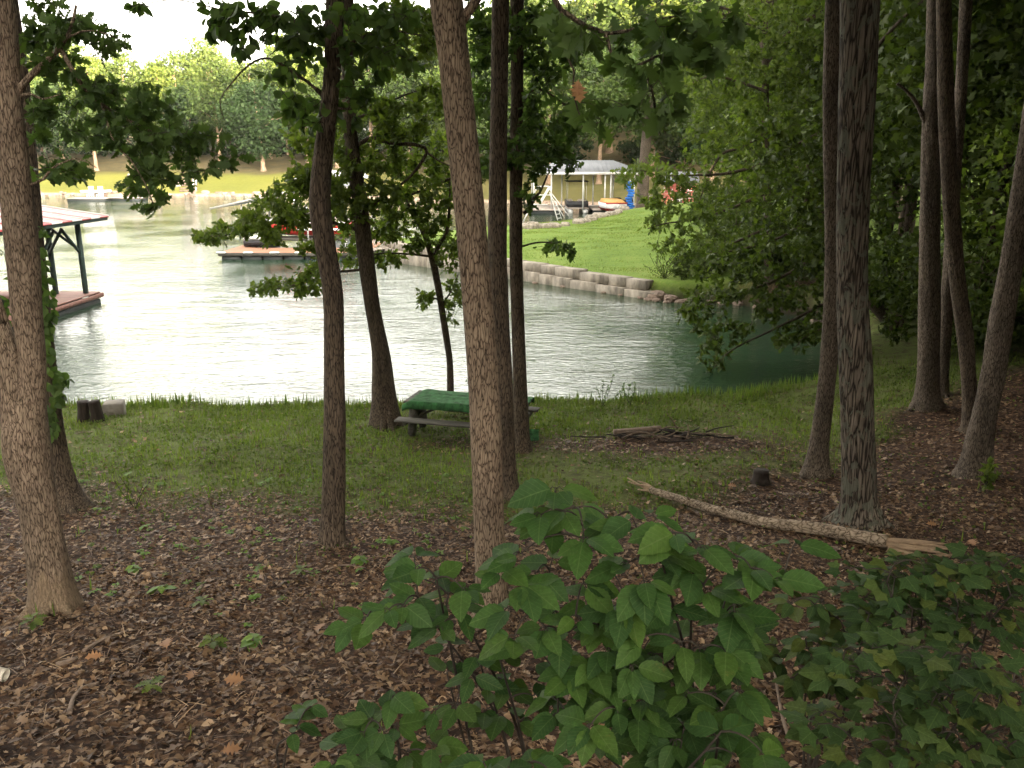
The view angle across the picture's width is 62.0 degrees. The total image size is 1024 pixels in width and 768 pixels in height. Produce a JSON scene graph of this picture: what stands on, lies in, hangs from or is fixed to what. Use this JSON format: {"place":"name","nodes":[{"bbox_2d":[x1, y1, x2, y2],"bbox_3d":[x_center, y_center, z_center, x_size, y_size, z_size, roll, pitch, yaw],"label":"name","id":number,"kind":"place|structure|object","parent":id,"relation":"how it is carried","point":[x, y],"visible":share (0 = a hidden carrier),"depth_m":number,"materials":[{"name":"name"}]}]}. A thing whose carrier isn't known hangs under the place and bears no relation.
{"place":"outdoors","nodes":[
{"label":"outdoors","id":0,"kind":"place"},
{"bbox_2d":[18,0,571,130],"label":"sky","id":1,"kind":"structure","parent":0,"point":[173,21],"materials":[{"name":"white"}]},
{"bbox_2d":[0,195,820,404],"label":"water","id":2,"kind":"structure","parent":0,"point":[175,310],"depth_m":31.94,"materials":[{"name":"grey liquid"}]},
{"bbox_2d":[0,205,108,330],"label":"covered dock","id":3,"kind":"object","parent":2,"relation":"on","point":[68,302],"visible":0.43,"depth_m":37.03,"materials":[{"name":"wood"}]},
{"bbox_2d":[65,197,147,200],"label":"swim dock","id":4,"kind":"object","parent":2,"relation":"on","point":[98,199],"visible":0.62,"depth_m":135.72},
{"bbox_2d":[210,173,421,259],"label":"dock","id":5,"kind":"object","parent":2,"relation":"on","point":[243,252],"visible":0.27,"depth_m":55.01,"materials":[{"name":"brown wood"}]},
{"bbox_2d":[564,180,588,213],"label":"pontoon boat","id":6,"kind":"object","parent":2,"relation":"on","point":[570,204],"visible":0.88,"depth_m":103.54,"materials":[{"name":"metal"}]},
{"bbox_2d":[531,160,637,213],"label":"boathouse","id":7,"kind":"object","parent":2,"relation":"on","point":[596,167],"visible":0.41,"depth_m":102.20,"materials":[{"name":"white paint"}]},
{"bbox_2d":[598,198,626,210],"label":"motor boat","id":8,"kind":"object","parent":2,"relation":"on","point":[609,204],"visible":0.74,"depth_m":97.49,"materials":[{"name":"white paint"}]},
{"bbox_2d":[0,107,1023,767],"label":"ground","id":9,"kind":"structure","parent":0,"point":[240,181],"depth_m":13.01,"materials":[{"name":"soil"}]},
{"bbox_2d":[0,0,93,515],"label":"oak tree","id":10,"kind":"object","parent":9,"relation":"on","point":[72,496],"visible":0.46,"depth_m":11.98,"materials":[{"name":"brown plant"}]},
{"bbox_2d":[30,76,83,158],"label":"shade tree","id":11,"kind":"object","parent":9,"relation":"on","point":[60,145],"visible":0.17,"depth_m":180.09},
{"bbox_2d":[67,681,98,715],"bbox_3d":[-3.419,2.467,6.706,0.129,0.155,0.592,-2,15,-7],"label":"stick","id":12,"kind":"object","parent":9,"relation":"on","point":[71,703],"visible":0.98,"depth_m":6.69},
{"bbox_2d":[77,400,89,422],"bbox_3d":[-9.501,0.671,18.879,0.344,0.624,0.337,0,15,0],"label":"stump","id":13,"kind":"object","parent":9,"relation":"on","point":[83,413],"visible":0.69,"depth_m":18.76,"materials":[{"name":"brown wood"}]},
{"bbox_2d":[51,71,127,170],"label":"shade tree","id":14,"kind":"object","parent":9,"relation":"on","point":[87,110],"visible":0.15,"depth_m":175.06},
{"bbox_2d":[62,52,121,80],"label":"shade tree","id":15,"kind":"object","parent":9,"relation":"on","point":[88,68],"visible":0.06,"depth_m":195.20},
{"bbox_2d":[88,400,104,422],"bbox_3d":[-9.189,0.665,18.832,0.338,0.622,0.340,0,15,0],"label":"stump","id":16,"kind":"object","parent":9,"relation":"on","point":[96,410],"visible":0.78,"depth_m":18.72,"materials":[{"name":"brown wood"}]},
{"bbox_2d":[102,399,125,416],"bbox_3d":[-9.140,0.602,19.559,0.420,0.400,0.430,-4,15,-14],"label":"concrete block","id":17,"kind":"object","parent":9,"relation":"on","point":[112,407],"depth_m":19.39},
{"bbox_2d":[91,49,142,141],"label":"shade tree","id":18,"kind":"object","parent":9,"relation":"on","point":[117,67],"visible":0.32,"depth_m":194.51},
{"bbox_2d":[0,0,256,621],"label":"oak tree","id":19,"kind":"object","parent":9,"relation":"on","point":[26,447],"visible":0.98,"depth_m":7.95,"materials":[{"name":"green plant"}]},
{"bbox_2d":[114,475,152,509],"bbox_3d":[-5.651,1.640,12.714,0.653,0.532,0.213,2,15,7],"label":"weed","id":20,"kind":"object","parent":9,"relation":"on","point":[130,492],"visible":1,"depth_m":12.75,"materials":[{"name":"green plant"}]},
{"bbox_2d":[135,675,163,692],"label":"seedling","id":21,"kind":"object","parent":9,"relation":"on","point":[148,687],"visible":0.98,"depth_m":6.81,"materials":[{"name":"green plant"}]},
{"bbox_2d":[130,63,180,146],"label":"shade tree","id":22,"kind":"object","parent":9,"relation":"on","point":[162,81],"visible":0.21,"depth_m":184.02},
{"bbox_2d":[133,48,198,152],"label":"shade tree","id":23,"kind":"object","parent":9,"relation":"on","point":[175,60],"visible":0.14,"depth_m":192.45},
{"bbox_2d":[149,79,223,150],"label":"shade tree","id":24,"kind":"object","parent":9,"relation":"on","point":[177,95],"visible":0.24,"depth_m":180.36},
{"bbox_2d":[172,32,238,152],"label":"shade tree","id":25,"kind":"object","parent":9,"relation":"on","point":[205,52],"visible":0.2,"depth_m":196.72,"materials":[{"name":"plant"}]},
{"bbox_2d":[176,53,245,160],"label":"shade tree","id":26,"kind":"object","parent":9,"relation":"on","point":[218,80],"visible":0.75,"depth_m":175.02,"materials":[{"name":"plant"}]},
{"bbox_2d":[208,126,254,155],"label":"bush","id":27,"kind":"object","parent":9,"relation":"on","point":[225,150],"visible":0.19,"depth_m":194.09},
{"bbox_2d":[227,62,263,153],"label":"shade tree","id":28,"kind":"object","parent":9,"relation":"on","point":[247,71],"visible":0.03,"depth_m":196.09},
{"bbox_2d":[210,76,299,170],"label":"shade tree","id":29,"kind":"object","parent":9,"relation":"on","point":[261,136],"visible":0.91,"depth_m":171.37,"materials":[{"name":"plant"}]},
{"bbox_2d":[123,0,426,547],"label":"hickory tree","id":30,"kind":"object","parent":9,"relation":"on","point":[301,30],"visible":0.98,"depth_m":9.76,"materials":[{"name":"green plant"}]},
{"bbox_2d":[252,44,297,154],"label":"shade tree","id":31,"kind":"object","parent":9,"relation":"on","point":[265,63],"visible":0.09,"depth_m":189.32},
{"bbox_2d":[261,52,323,162],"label":"shade tree","id":32,"kind":"object","parent":9,"relation":"on","point":[310,73],"visible":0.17,"depth_m":177.34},
{"bbox_2d":[276,699,327,767],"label":"broadleaf shrub","id":33,"kind":"object","parent":9,"relation":"on","point":[297,714],"visible":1,"depth_m":4.51,"materials":[{"name":"green plant"}]},
{"bbox_2d":[189,0,449,431],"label":"oak tree","id":34,"kind":"object","parent":9,"relation":"on","point":[353,195],"visible":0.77,"depth_m":16.93,"materials":[{"name":"green plant"}]},
{"bbox_2d":[304,74,358,167],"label":"shade tree","id":35,"kind":"object","parent":9,"relation":"on","point":[315,94],"visible":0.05,"depth_m":170.20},
{"bbox_2d":[340,39,409,146],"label":"shade tree","id":36,"kind":"object","parent":9,"relation":"on","point":[357,83],"visible":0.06,"depth_m":164.11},
{"bbox_2d":[313,689,467,767],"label":"broadleaf shrub","id":37,"kind":"object","parent":9,"relation":"on","point":[365,740],"visible":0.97,"depth_m":3.72,"materials":[{"name":"green plant"}]},
{"bbox_2d":[335,129,461,390],"bbox_3d":[-2.585,-2.245,19.094,3.205,6.714,2.579,0,15,0],"label":"oak sapling","id":38,"kind":"object","parent":9,"relation":"on","point":[435,171],"visible":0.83,"depth_m":18.72,"materials":[{"name":"green plant"}]},
{"bbox_2d":[369,68,433,158],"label":"shade tree","id":39,"kind":"object","parent":9,"relation":"on","point":[411,84],"visible":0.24,"depth_m":158.80,"materials":[{"name":"plant"}]},
{"bbox_2d":[323,545,566,767],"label":"broadleaf shrub","id":40,"kind":"object","parent":9,"relation":"on","point":[425,617],"visible":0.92,"depth_m":3.57,"materials":[{"name":"green plant"}]},
{"bbox_2d":[419,66,477,148],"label":"shade tree","id":41,"kind":"object","parent":9,"relation":"on","point":[440,122],"visible":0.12,"depth_m":152.04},
{"bbox_2d":[394,389,539,435],"bbox_3d":[-0.888,0.677,17.531,2.620,0.822,1.660,4,15,14],"label":"picnic table","id":42,"kind":"object","parent":9,"relation":"on","point":[418,404],"visible":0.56,"depth_m":17.28,"materials":[{"name":"green wood"}]},
{"bbox_2d":[429,0,513,623],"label":"oak tree","id":43,"kind":"object","parent":9,"relation":"on","point":[450,18],"visible":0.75,"depth_m":7.78,"materials":[{"name":"brown plant"}]},
{"bbox_2d":[438,51,541,154],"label":"shade tree","id":44,"kind":"object","parent":9,"relation":"on","point":[482,129],"visible":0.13,"depth_m":140.34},
{"bbox_2d":[488,0,518,503],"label":"oak tree","id":45,"kind":"object","parent":9,"relation":"on","point":[497,228],"visible":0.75,"depth_m":12.33,"materials":[{"name":"brown plant"}]},
{"bbox_2d":[0,373,1023,767],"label":"leaf litter","id":46,"kind":"object","parent":9,"relation":"on","point":[26,719],"visible":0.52,"depth_m":8.58,"materials":[{"name":"plant"}]},
{"bbox_2d":[19,611,47,630],"bbox_3d":[-4.613,2.315,8.231,0.242,0.173,0.260,1,15,3],"label":"seedling","id":47,"kind":"object","parent":46,"relation":"on","point":[36,620],"visible":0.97,"depth_m":8.19,"materials":[{"name":"green plant"}]},
{"bbox_2d":[198,634,228,649],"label":"seedling","id":48,"kind":"object","parent":46,"relation":"on","point":[218,640],"visible":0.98,"depth_m":7.82,"materials":[{"name":"green plant"}]},
{"bbox_2d":[240,633,262,651],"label":"seedling","id":49,"kind":"object","parent":46,"relation":"on","point":[246,641],"visible":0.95,"depth_m":7.95,"materials":[{"name":"green plant"}]},
{"bbox_2d":[0,337,1023,739],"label":"grass","id":50,"kind":"structure","parent":9,"relation":"on","point":[566,421],"depth_m":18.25,"materials":[{"name":"plant"}]},
{"bbox_2d":[379,240,654,297],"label":"retaining wall","id":51,"kind":"structure","parent":9,"relation":"on","point":[567,277],"depth_m":42.86,"materials":[{"name":"stone"}]},
{"bbox_2d":[464,0,585,453],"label":"oak tree","id":52,"kind":"object","parent":9,"relation":"on","point":[523,31],"visible":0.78,"depth_m":14.30,"materials":[{"name":"green plant"}]},
{"bbox_2d":[523,186,569,221],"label":"diving frame","id":53,"kind":"object","parent":9,"relation":"on","point":[545,193],"visible":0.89,"depth_m":78.32,"materials":[{"name":"metal"}]},
{"bbox_2d":[508,37,598,184],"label":"shade tree","id":54,"kind":"object","parent":9,"relation":"on","point":[548,117],"visible":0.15,"depth_m":135.17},
{"bbox_2d":[541,137,594,160],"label":"bush","id":55,"kind":"object","parent":9,"relation":"on","point":[578,143],"visible":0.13,"depth_m":148.41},
{"bbox_2d":[555,41,628,183],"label":"shade tree","id":56,"kind":"object","parent":9,"relation":"on","point":[587,65],"visible":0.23,"depth_m":132.33,"materials":[{"name":"plant"}]},
{"bbox_2d":[560,0,623,139],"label":"shade tree","id":57,"kind":"object","parent":9,"relation":"on","point":[582,13],"visible":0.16,"depth_m":154.14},
{"bbox_2d":[557,4,638,153],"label":"shade tree","id":58,"kind":"object","parent":9,"relation":"on","point":[605,23],"visible":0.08,"depth_m":144.68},
{"bbox_2d":[486,210,729,279],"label":"lawn grass","id":59,"kind":"structure","parent":9,"relation":"on","point":[610,224],"depth_m":56.24,"materials":[{"name":"plant"}]},
{"bbox_2d":[447,708,790,767],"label":"broadleaf shrub","id":60,"kind":"object","parent":9,"relation":"on","point":[733,721],"visible":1,"depth_m":3.04,"materials":[{"name":"green plant"}]},
{"bbox_2d":[587,39,690,207],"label":"shade tree","id":61,"kind":"object","parent":9,"relation":"on","point":[616,91],"visible":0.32,"depth_m":91.51,"materials":[{"name":"green plant"}]},
{"bbox_2d":[613,135,671,163],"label":"bush","id":62,"kind":"object","parent":9,"relation":"on","point":[624,147],"visible":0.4,"depth_m":145.70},
{"bbox_2d":[595,39,690,179],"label":"shade tree","id":63,"kind":"object","parent":9,"relation":"on","point":[660,139],"visible":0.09,"depth_m":131.30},
{"bbox_2d":[531,0,759,147],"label":"oak tree","id":64,"kind":"object","parent":9,"relation":"on","point":[566,38],"visible":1,"depth_m":4.18,"materials":[{"name":"green plant"}]},
{"bbox_2d":[602,0,701,47],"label":"shade tree","id":65,"kind":"object","parent":9,"relation":"on","point":[663,3],"visible":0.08,"depth_m":144.95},
{"bbox_2d":[468,477,840,767],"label":"broadleaf shrub","id":66,"kind":"object","parent":9,"relation":"on","point":[649,730],"visible":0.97,"depth_m":3.09,"materials":[{"name":"green plant"}]},
{"bbox_2d":[570,412,740,441],"bbox_3d":[2.858,1.098,17.455,3.409,0.821,1.385,0,15,0],"label":"brush pile","id":67,"kind":"object","parent":9,"relation":"on","point":[624,433],"visible":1,"depth_m":17.18,"materials":[{"name":"wood"}]},
{"bbox_2d":[643,242,680,278],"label":"scrub","id":68,"kind":"object","parent":9,"relation":"on","point":[662,273],"visible":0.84,"depth_m":40.05,"materials":[{"name":"green plant"}]},
{"bbox_2d":[655,131,697,165],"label":"bush","id":69,"kind":"object","parent":9,"relation":"on","point":[675,156],"visible":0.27,"depth_m":138.69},
{"bbox_2d":[669,263,689,279],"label":"bush","id":70,"kind":"object","parent":9,"relation":"on","point":[678,271],"visible":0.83,"depth_m":39.44,"materials":[{"name":"green plant"}]},
{"bbox_2d":[668,97,721,180],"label":"shade tree","id":71,"kind":"object","parent":9,"relation":"on","point":[681,130],"visible":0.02,"depth_m":126.70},
{"bbox_2d":[654,0,747,197],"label":"woodland tree","id":72,"kind":"object","parent":9,"relation":"on","point":[692,112],"visible":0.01,"depth_m":70.64,"materials":[{"name":"green plant"}]},
{"bbox_2d":[676,181,751,225],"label":"bush","id":73,"kind":"object","parent":9,"relation":"on","point":[695,197],"visible":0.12,"depth_m":51.77,"materials":[{"name":"green plant"}]},
{"bbox_2d":[683,0,760,211],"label":"woodland tree","id":74,"kind":"object","parent":9,"relation":"on","point":[699,108],"visible":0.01,"depth_m":58.70,"materials":[{"name":"green plant"}]},
{"bbox_2d":[692,197,754,231],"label":"bush","id":75,"kind":"object","parent":9,"relation":"on","point":[735,203],"visible":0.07,"depth_m":46.95,"materials":[{"name":"green plant"}]},
{"bbox_2d":[698,209,751,236],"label":"bush","id":76,"kind":"object","parent":9,"relation":"on","point":[718,223],"visible":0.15,"depth_m":43.75,"materials":[{"name":"green plant"}]},
{"bbox_2d":[687,2,807,201],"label":"woodland tree","id":77,"kind":"object","parent":9,"relation":"on","point":[745,97],"visible":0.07,"depth_m":47.67,"materials":[{"name":"green plant"}]},
{"bbox_2d":[710,220,791,278],"bbox_3d":[11.308,-5.720,38.202,4.430,3.393,4.153,0,15,0],"label":"bush","id":78,"kind":"object","parent":9,"relation":"on","point":[737,237],"visible":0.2,"depth_m":37.66,"materials":[{"name":"green plant"}]},
{"bbox_2d":[610,0,898,286],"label":"oak tree","id":79,"kind":"object","parent":9,"relation":"on","point":[772,47],"visible":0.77,"depth_m":33.64,"materials":[{"name":"green plant"}]},
{"bbox_2d":[750,467,771,485],"bbox_3d":[4.132,1.577,14.117,0.351,0.320,0.350,0,15,0],"label":"stump","id":80,"kind":"object","parent":9,"relation":"on","point":[760,476],"visible":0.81,"depth_m":14.00,"materials":[{"name":"brown wood"}]},
{"bbox_2d":[773,671,791,742],"bbox_3d":[2.030,2.380,6.461,0.042,0.074,1.102,3,15,10],"label":"stick","id":81,"kind":"object","parent":9,"relation":"on","point":[781,715],"visible":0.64,"depth_m":6.31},
{"bbox_2d":[627,477,951,556],"bbox_3d":[3.668,1.895,12.161,5.078,0.475,0.580,12,19,38],"label":"fallen log","id":82,"kind":"object","parent":9,"relation":"on","point":[874,539],"visible":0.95,"depth_m":11.54,"materials":[{"name":"brown wood"}]},
{"bbox_2d":[711,1,874,215],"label":"woodland tree","id":83,"kind":"object","parent":9,"relation":"on","point":[780,27],"visible":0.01,"depth_m":40.85,"materials":[{"name":"green plant"}]},
{"bbox_2d":[692,36,902,237],"bbox_3d":[14.000,-10.044,38.785,10.802,10.945,10.127,0,15,1],"label":"woodland tree","id":84,"kind":"object","parent":9,"relation":"on","point":[807,198],"visible":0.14,"depth_m":37.40,"materials":[{"name":"green plant"}]},
{"bbox_2d":[777,224,824,290],"bbox_3d":[13.105,-4.947,34.829,4.873,3.732,4.568,8,17,29],"label":"bush","id":85,"kind":"object","parent":9,"relation":"on","point":[820,234],"visible":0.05,"depth_m":34.68,"materials":[{"name":"green plant"}]},
{"bbox_2d":[799,0,839,479],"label":"oak tree","id":86,"kind":"object","parent":9,"relation":"on","point":[816,464],"visible":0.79,"depth_m":13.82,"materials":[{"name":"brown plant"}]},
{"bbox_2d":[758,594,889,767],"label":"broadleaf shrub","id":87,"kind":"object","parent":9,"relation":"on","point":[796,686],"visible":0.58,"depth_m":4.77,"materials":[{"name":"green plant"}]},
{"bbox_2d":[673,0,985,371],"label":"oak tree","id":88,"kind":"object","parent":9,"relation":"on","point":[809,215],"visible":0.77,"depth_m":24.63,"materials":[{"name":"green plant"}]},
{"bbox_2d":[781,3,922,237],"bbox_3d":[17.197,-12.417,34.280,13.338,17.249,11.757,0,15,1],"label":"woodland tree","id":89,"kind":"object","parent":9,"relation":"on","point":[908,223],"visible":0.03,"depth_m":36.06,"materials":[{"name":"green plant"}]},
{"bbox_2d":[822,0,894,531],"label":"oak tree","id":90,"kind":"object","parent":9,"relation":"on","point":[859,506],"visible":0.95,"depth_m":11.02,"materials":[{"name":"brown plant"}]},
{"bbox_2d":[776,3,984,234],"bbox_3d":[15.429,-10.231,33.326,10.605,14.205,10.079,-5,15,-17],"label":"woodland tree","id":91,"kind":"object","parent":9,"relation":"on","point":[886,157],"visible":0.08,"depth_m":32.78,"materials":[{"name":"green plant"}]},
{"bbox_2d":[868,228,915,291],"bbox_3d":[13.535,-4.066,31.605,4.153,3.393,4.430,6,16,20],"label":"bush","id":92,"kind":"object","parent":9,"relation":"on","point":[894,233],"visible":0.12,"depth_m":31.21,"materials":[{"name":"green plant"}]},
{"bbox_2d":[869,265,918,322],"bbox_3d":[12.590,-2.649,27.813,2.907,2.375,3.101,-1,15,-5],"label":"bush","id":93,"kind":"object","parent":9,"relation":"on","point":[902,308],"visible":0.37,"depth_m":27.13,"materials":[{"name":"green plant"}]},
{"bbox_2d":[778,627,1023,767],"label":"maple shrub","id":94,"kind":"object","parent":9,"relation":"on","point":[925,739],"visible":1,"depth_m":3.82,"materials":[{"name":"green plant"}]},
{"bbox_2d":[800,0,1021,218],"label":"woodland tree","id":95,"kind":"object","parent":9,"relation":"on","point":[882,51],"visible":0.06,"depth_m":27.15,"materials":[{"name":"green plant"}]},
{"bbox_2d":[896,0,948,411],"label":"oak tree","id":96,"kind":"object","parent":9,"relation":"on","point":[927,397],"visible":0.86,"depth_m":17.75,"materials":[{"name":"brown plant"}]},
{"bbox_2d":[824,541,1023,766],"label":"maple shrub","id":97,"kind":"object","parent":9,"relation":"on","point":[889,596],"visible":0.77,"depth_m":4.62,"materials":[{"name":"green plant"}]},
{"bbox_2d":[868,228,983,315],"bbox_3d":[13.564,-3.371,28.800,4.568,3.732,4.873,-4,15,-15],"label":"bush","id":98,"kind":"object","parent":9,"relation":"on","point":[892,262],"visible":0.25,"depth_m":28.20,"materials":[{"name":"green plant"}]},
{"bbox_2d":[874,0,1023,298],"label":"woodland tree","id":99,"kind":"object","parent":9,"relation":"on","point":[905,71],"visible":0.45,"depth_m":23.30,"materials":[{"name":"green plant"}]},
{"bbox_2d":[877,0,1023,133],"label":"woodland tree","id":100,"kind":"object","parent":9,"relation":"on","point":[1017,34],"visible":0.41,"depth_m":23.18,"materials":[{"name":"green plant"}]},
{"bbox_2d":[883,71,1017,249],"bbox_3d":[18.565,-8.259,29.035,11.784,11.940,11.048,-14,20,-43],"label":"woodland tree","id":101,"kind":"object","parent":9,"relation":"on","point":[986,170],"visible":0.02,"depth_m":29.01,"materials":[{"name":"green plant"}]},
{"bbox_2d":[880,61,1023,326],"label":"woodland tree","id":102,"kind":"object","parent":9,"relation":"on","point":[1005,128],"visible":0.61,"depth_m":21.69,"materials":[{"name":"green plant"}]},
{"bbox_2d":[936,0,976,433],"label":"oak tree","id":103,"kind":"object","parent":9,"relation":"on","point":[953,235],"visible":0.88,"depth_m":15.81,"materials":[{"name":"brown plant"}]},
{"bbox_2d":[940,0,972,397],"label":"oak tree","id":104,"kind":"object","parent":9,"relation":"on","point":[964,39],"visible":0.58,"depth_m":18.35,"materials":[{"name":"brown plant"}]},
{"bbox_2d":[892,268,1023,360],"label":"bush","id":105,"kind":"object","parent":9,"relation":"on","point":[977,304],"visible":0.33,"depth_m":22.36,"materials":[{"name":"green plant"}]},
{"bbox_2d":[897,250,1023,348],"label":"bush","id":106,"kind":"object","parent":9,"relation":"on","point":[903,284],"visible":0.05,"depth_m":24.27,"materials":[{"name":"green plant"}]},
{"bbox_2d":[951,103,1023,480],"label":"oak tree","id":107,"kind":"object","parent":9,"relation":"on","point":[978,447],"visible":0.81,"depth_m":13.62,"materials":[{"name":"brown plant"}]},
{"bbox_2d":[978,456,1001,492],"bbox_3d":[7.420,1.419,13.206,0.407,0.647,0.302,-7,16,-24],"label":"weed","id":108,"kind":"object","parent":9,"relation":"on","point":[988,478],"visible":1,"depth_m":13.18,"materials":[{"name":"green plant"}]},
{"bbox_2d":[664,172,699,203],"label":"garden shed","id":109,"kind":"structure","parent":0,"point":[674,187],"depth_m":100.11,"materials":[{"name":"paint"}]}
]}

